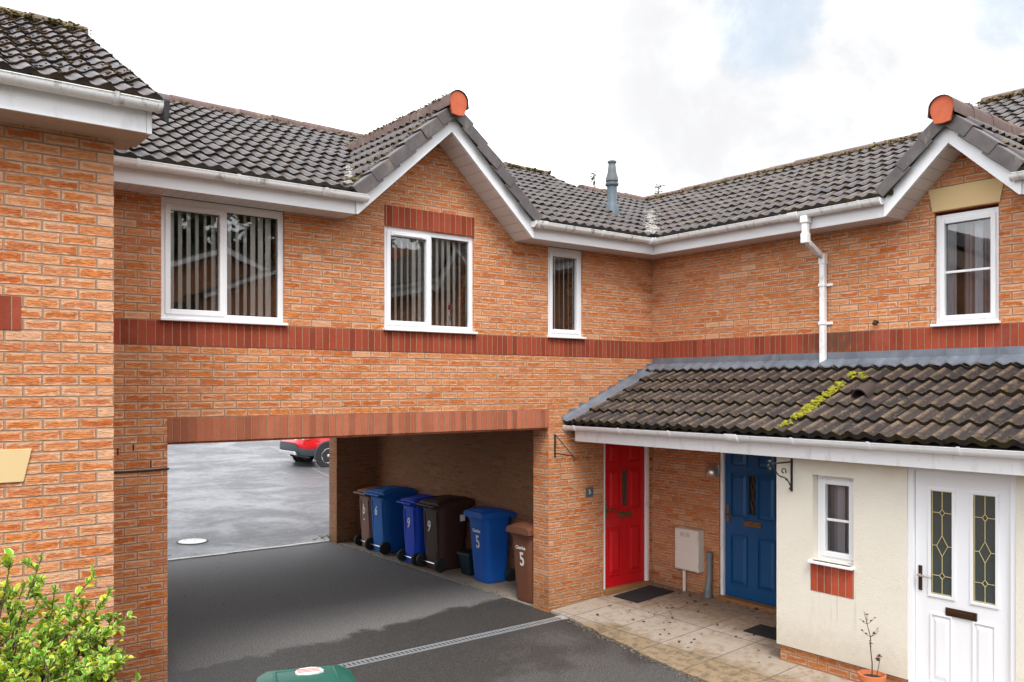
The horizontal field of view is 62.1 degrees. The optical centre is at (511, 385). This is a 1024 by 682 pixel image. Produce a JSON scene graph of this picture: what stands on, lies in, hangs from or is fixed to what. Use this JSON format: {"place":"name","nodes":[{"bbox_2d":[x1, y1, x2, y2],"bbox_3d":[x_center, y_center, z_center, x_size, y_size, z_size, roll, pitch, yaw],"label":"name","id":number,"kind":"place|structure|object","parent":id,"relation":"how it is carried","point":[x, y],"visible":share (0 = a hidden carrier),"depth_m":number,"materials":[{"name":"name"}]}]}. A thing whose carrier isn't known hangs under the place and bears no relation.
{"place":"outdoors","nodes":[
{"label":"outdoors","id":0,"kind":"place"},
{"bbox_2d":[168,440,328,558],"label":"car park","id":1,"kind":"structure","parent":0,"point":[220,499],"depth_m":20.17,"materials":[{"name":"grey asphalt"}]},
{"bbox_2d":[176,538,208,544],"bbox_3d":[-5.744,2.817,15.278,0.550,0.059,0.551,0,0,-38],"label":"manhole cover","id":2,"kind":"object","parent":1,"relation":"in","point":[191,541],"visible":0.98,"depth_m":15.22,"materials":[{"name":"white metal"}]},
{"bbox_2d":[252,445,328,487],"bbox_3d":[-7.899,2.486,27.266,2.166,0.342,11.823,0,0,-27],"label":"road marking","id":3,"kind":"object","parent":1,"relation":"on","point":[299,462],"visible":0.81,"depth_m":25.76,"materials":[{"name":"white paint"}]},
{"bbox_2d":[279,438,328,467],"bbox_3d":[-5.279,1.767,27.974,4.494,1.672,2.220,0,0,-38],"label":"parked car","id":4,"kind":"object","parent":1,"relation":"on","point":[304,450],"visible":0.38,"depth_m":26.30,"materials":[{"name":"red paint"}]},
{"bbox_2d":[590,171,664,194],"bbox_3d":[2.570,-1.559,23.561,3.806,8.628,3.961,0,0,-28],"label":"tree","id":5,"kind":"object","parent":1,"relation":"on","point":[658,187],"visible":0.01,"depth_m":23.18,"materials":[{"name":"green plant"}]},
{"bbox_2d":[168,542,701,681],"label":"driveway","id":6,"kind":"structure","parent":0,"point":[322,615],"depth_m":10.00,"materials":[{"name":"grey asphalt"}]},
{"bbox_2d":[256,665,355,681],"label":"wheelie bin","id":7,"kind":"object","parent":6,"relation":"on","point":[334,673],"visible":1,"depth_m":5.28,"materials":[{"name":"plastic"}]},
{"bbox_2d":[338,615,567,667],"bbox_3d":[-1.477,2.868,8.793,5.420,0.064,0.160,0,0,-38],"label":"drain channel","id":8,"kind":"object","parent":6,"relation":"in","point":[430,646],"visible":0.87,"depth_m":9.38,"materials":[{"name":"grey plastic"}]},
{"bbox_2d":[339,541,532,606],"bbox_3d":[-1.108,2.870,13.369,0.800,0.060,5.590,0,0,-38],"label":"bin standing","id":9,"kind":"object","parent":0,"point":[505,588],"visible":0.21,"depth_m":12.49,"materials":[{"name":"concrete"}]},
{"bbox_2d":[353,486,381,545],"bbox_3d":[-2.427,2.317,15.036,0.625,1.042,0.495,0,0,-38],"label":"wheelie bin","id":10,"kind":"object","parent":9,"relation":"on","point":[365,516],"visible":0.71,"depth_m":14.91,"materials":[{"name":"plastic"}]},
{"bbox_2d":[364,485,416,554],"bbox_3d":[-2.094,2.291,14.611,0.734,1.094,0.599,0,0,-38],"label":"wheelie bin","id":11,"kind":"object","parent":9,"relation":"on","point":[387,522],"visible":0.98,"depth_m":14.41,"materials":[{"name":"plastic"}]},
{"bbox_2d":[396,494,434,565],"bbox_3d":[-1.481,2.308,13.681,0.625,1.060,0.495,0,0,-38],"label":"wheelie bin","id":12,"kind":"object","parent":9,"relation":"on","point":[413,517],"visible":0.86,"depth_m":13.49,"materials":[{"name":"plastic"}]},
{"bbox_2d":[415,495,475,572],"bbox_3d":[-1.041,2.287,13.251,0.773,1.102,0.599,0,0,-38],"label":"wheelie bin","id":13,"kind":"object","parent":9,"relation":"on","point":[445,522],"visible":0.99,"depth_m":13.05,"materials":[{"name":"plastic"}]},
{"bbox_2d":[457,549,473,575],"bbox_3d":[-0.575,2.671,12.827,0.420,0.333,0.320,0,0,-38],"label":"recycling box","id":14,"kind":"object","parent":9,"relation":"on","point":[466,561],"visible":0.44,"depth_m":12.69,"materials":[{"name":"black plastic"}]},
{"bbox_2d":[463,506,516,582],"bbox_3d":[-0.310,2.308,12.375,0.649,1.060,0.525,0,0,-38],"label":"wheelie bin","id":15,"kind":"object","parent":9,"relation":"on","point":[489,539],"visible":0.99,"depth_m":12.20,"materials":[{"name":"plastic"}]},
{"bbox_2d":[506,521,532,602],"bbox_3d":[0.295,2.326,11.251,0.604,1.024,0.482,0,0,-38],"label":"wheelie bin","id":16,"kind":"object","parent":9,"relation":"on","point":[522,533],"visible":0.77,"depth_m":11.07,"materials":[{"name":"plastic"}]},
{"bbox_2d":[0,0,1023,196],"label":"sky","id":17,"kind":"structure","parent":0,"point":[680,94],"materials":[{"name":"white"}]},
{"bbox_2d":[551,582,852,681],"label":"path","id":18,"kind":"structure","parent":0,"point":[714,652],"depth_m":9.56,"materials":[{"name":"concrete"}]},
{"bbox_2d":[613,585,673,602],"bbox_3d":[1.734,2.741,11.181,0.708,0.048,0.444,0,0,-38],"label":"doormat","id":19,"kind":"object","parent":18,"relation":"on","point":[642,594],"visible":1,"depth_m":11.15,"materials":[{"name":"black rubber"}]},
{"bbox_2d":[597,584,776,662],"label":"fallen leaves","id":20,"kind":"object","parent":18,"relation":"on","point":[697,611],"visible":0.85,"depth_m":10.37,"materials":[{"name":"brown plant"}]},
{"bbox_2d":[743,624,776,639],"bbox_3d":[2.884,2.748,9.447,0.320,0.029,0.520,0,0,-38],"label":"doormat","id":21,"kind":"object","parent":18,"relation":"on","point":[766,631],"visible":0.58,"depth_m":9.49,"materials":[{"name":"black rubber"}]},
{"bbox_2d":[858,612,885,681],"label":"potted plant","id":22,"kind":"object","parent":18,"relation":"on","point":[867,675],"visible":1,"depth_m":7.57,"materials":[{"name":"orange plant"}]},
{"bbox_3d":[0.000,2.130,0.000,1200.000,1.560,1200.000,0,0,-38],"label":"ground","id":23,"kind":"structure","parent":0,"visible":0},
{"bbox_2d":[0,547,140,681],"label":"shrub","id":24,"kind":"object","parent":23,"relation":"on","point":[21,665],"visible":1,"depth_m":4.94,"materials":[{"name":"green plant"}]},
{"bbox_2d":[0,6,169,681],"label":"brick house","id":25,"kind":"structure","parent":23,"relation":"on","point":[78,104],"depth_m":5.82,"materials":[{"name":"brick"}]},
{"bbox_2d":[168,540,330,560],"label":"kerb","id":26,"kind":"structure","parent":23,"relation":"on","point":[249,550],"depth_m":14.60,"materials":[{"name":"concrete"}]},
{"bbox_2d":[114,90,666,681],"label":"brick house","id":27,"kind":"structure","parent":23,"relation":"on","point":[490,390],"depth_m":9.59,"materials":[{"name":"orange brick"}]},
{"bbox_2d":[171,211,270,316],"bbox_3d":[-2.825,-1.185,8.265,1.170,1.070,0.073,0,0,-38],"label":"vertical blind","id":28,"kind":"object","parent":27,"relation":"hanging from","point":[252,265],"visible":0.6,"depth_m":8.31,"materials":[{"name":"fabric"}]},
{"bbox_2d":[159,196,287,325],"bbox_3d":[-2.767,-1.170,8.190,1.226,1.150,0.153,0,0,-38],"label":"window","id":29,"kind":"structure","parent":27,"relation":"in","point":[168,204],"depth_m":8.16,"materials":[{"name":"white plastic"}]},
{"bbox_2d":[394,237,463,326],"bbox_3d":[-0.987,-1.185,9.687,1.170,1.070,0.066,0,0,-38],"label":"vertical blind","id":30,"kind":"object","parent":27,"relation":"hanging from","point":[419,280],"visible":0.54,"depth_m":9.66,"materials":[{"name":"fabric"}]},
{"bbox_2d":[383,226,477,333],"bbox_3d":[-0.928,-1.166,9.611,1.230,1.142,0.153,0,0,-38],"label":"window","id":31,"kind":"structure","parent":27,"relation":"in","point":[389,325],"depth_m":9.59,"materials":[{"name":"white plastic"}]},
{"bbox_2d":[446,305,452,325],"bbox_3d":[-0.730,-0.791,9.902,0.088,0.283,0.081,0,0,-38],"label":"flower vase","id":32,"kind":"object","parent":27,"relation":"on","point":[449,320],"visible":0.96,"depth_m":9.88,"materials":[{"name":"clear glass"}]},
{"bbox_2d":[554,257,572,329],"bbox_3d":[0.613,-1.185,10.923,0.570,1.070,0.071,0,0,-38],"label":"vertical blind","id":33,"kind":"object","parent":27,"relation":"hanging from","point":[563,293],"visible":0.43,"depth_m":10.94,"materials":[{"name":"fabric"}]},
{"bbox_2d":[554,434,574,461],"bbox_3d":[0.656,0.776,10.564,0.020,0.322,0.386,0,0,-38],"label":"hanging bracket","id":34,"kind":"object","parent":27,"relation":"attached to","point":[555,436],"visible":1,"depth_m":10.66,"materials":[{"name":"black metal"}]},
{"bbox_2d":[547,247,586,338],"bbox_3d":[0.671,-1.170,10.847,0.629,1.150,0.153,0,0,-38],"label":"window","id":35,"kind":"structure","parent":27,"relation":"in","point":[575,255],"depth_m":10.87,"materials":[{"name":"white plastic"}]},
{"bbox_2d":[586,487,592,496],"bbox_3d":[1.009,1.390,11.072,0.124,0.124,0.014,0,0,-38],"label":"house number","id":36,"kind":"object","parent":27,"relation":"attached to","point":[589,491],"visible":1,"depth_m":11.07,"materials":[{"name":"stone"}]},
{"bbox_2d":[604,443,652,595],"bbox_3d":[1.546,1.710,11.522,0.880,2.120,0.180,0,0,-38],"label":"door","id":37,"kind":"structure","parent":27,"relation":"in","point":[626,467],"depth_m":11.56,"materials":[{"name":"red paint"}]},
{"bbox_2d":[562,88,1023,681],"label":"brick house","id":38,"kind":"structure","parent":23,"relation":"on","point":[812,328],"depth_m":8.69,"materials":[{"name":"orange brick"}]},
{"bbox_2d":[675,527,703,590],"bbox_3d":[2.330,2.312,11.202,0.134,0.835,0.406,0,0,-38],"label":"meter box","id":39,"kind":"object","parent":38,"relation":"attached to","point":[689,549],"visible":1,"depth_m":11.13,"materials":[{"name":"plastic"}]},
{"bbox_2d":[675,529,696,571],"bbox_3d":[2.283,2.167,11.169,0.019,0.505,0.370,0,0,-38],"label":"door","id":40,"kind":"structure","parent":39,"relation":"in","point":[685,541],"depth_m":11.16,"materials":[{"name":"plastic"}]},
{"bbox_2d":[703,551,712,597],"bbox_3d":[2.529,2.442,10.942,0.138,0.583,0.105,0,0,-38],"label":"drain pipe","id":41,"kind":"object","parent":38,"relation":"attached to","point":[708,583],"visible":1,"depth_m":10.93,"materials":[{"name":"grey plastic"}]},
{"bbox_2d":[705,464,718,475],"bbox_3d":[2.562,1.090,10.891,0.184,0.140,0.184,0,0,-38],"label":"wall lamp","id":42,"kind":"object","parent":38,"relation":"attached to","point":[712,470],"visible":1,"depth_m":10.83,"materials":[{"name":"glass"}]},
{"bbox_2d":[716,452,776,613],"bbox_3d":[2.961,1.700,10.530,0.180,2.090,0.940,0,0,-38],"label":"door","id":43,"kind":"structure","parent":38,"relation":"in","point":[748,490],"depth_m":10.59,"materials":[{"name":"blue paint"}]},
{"bbox_2d":[767,458,792,490],"bbox_3d":[2.639,0.891,8.373,0.401,0.337,0.044,0,0,-38],"label":"hanging bracket","id":44,"kind":"object","parent":38,"relation":"attached to","point":[791,473],"visible":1,"depth_m":8.45,"materials":[{"name":"black metal"}]},
{"bbox_2d":[813,475,852,566],"bbox_3d":[3.110,1.303,8.174,0.210,0.853,0.426,0,0,-38],"label":"window","id":45,"kind":"structure","parent":38,"relation":"in","point":[824,552],"depth_m":8.29,"materials":[{"name":"white plastic"}]},
{"bbox_2d":[829,484,848,552],"bbox_3d":[3.234,1.285,8.270,0.036,0.790,0.400,0,0,-38],"label":"curtain","id":46,"kind":"object","parent":38,"relation":"hanging from","point":[833,513],"visible":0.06,"depth_m":8.33,"materials":[{"name":"grey fabric"}]},
{"bbox_2d":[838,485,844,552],"bbox_3d":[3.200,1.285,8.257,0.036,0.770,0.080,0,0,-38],"label":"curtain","id":47,"kind":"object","parent":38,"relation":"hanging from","point":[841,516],"visible":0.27,"depth_m":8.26,"materials":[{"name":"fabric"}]},
{"bbox_2d":[948,224,956,314],"bbox_3d":[4.494,-1.182,8.714,0.084,1.070,0.130,0,0,-38],"label":"curtain","id":48,"kind":"object","parent":38,"relation":"hanging from","point":[952,266],"visible":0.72,"depth_m":8.70,"materials":[{"name":"fabric"}]},
{"bbox_2d":[908,467,1015,681],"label":"door","id":49,"kind":"structure","parent":38,"relation":"in","point":[962,524],"depth_m":7.24,"materials":[{"name":"white plastic"}]},
{"bbox_2d":[930,206,1000,326],"bbox_3d":[4.545,-1.168,8.494,0.165,1.143,0.661,0,0,-38],"label":"window","id":50,"kind":"structure","parent":38,"relation":"in","point":[943,319],"depth_m":8.52,"materials":[{"name":"white plastic"}]},
{"bbox_2d":[965,219,989,313],"bbox_3d":[4.714,-1.182,8.562,0.056,1.070,0.300,0,0,-38],"label":"curtain","id":51,"kind":"object","parent":38,"relation":"hanging from","point":[969,264],"visible":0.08,"depth_m":8.62,"materials":[{"name":"grey fabric"}]},
{"bbox_2d":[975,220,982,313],"bbox_3d":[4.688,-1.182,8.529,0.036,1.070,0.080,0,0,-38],"label":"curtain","id":52,"kind":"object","parent":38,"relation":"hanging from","point":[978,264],"visible":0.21,"depth_m":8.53,"materials":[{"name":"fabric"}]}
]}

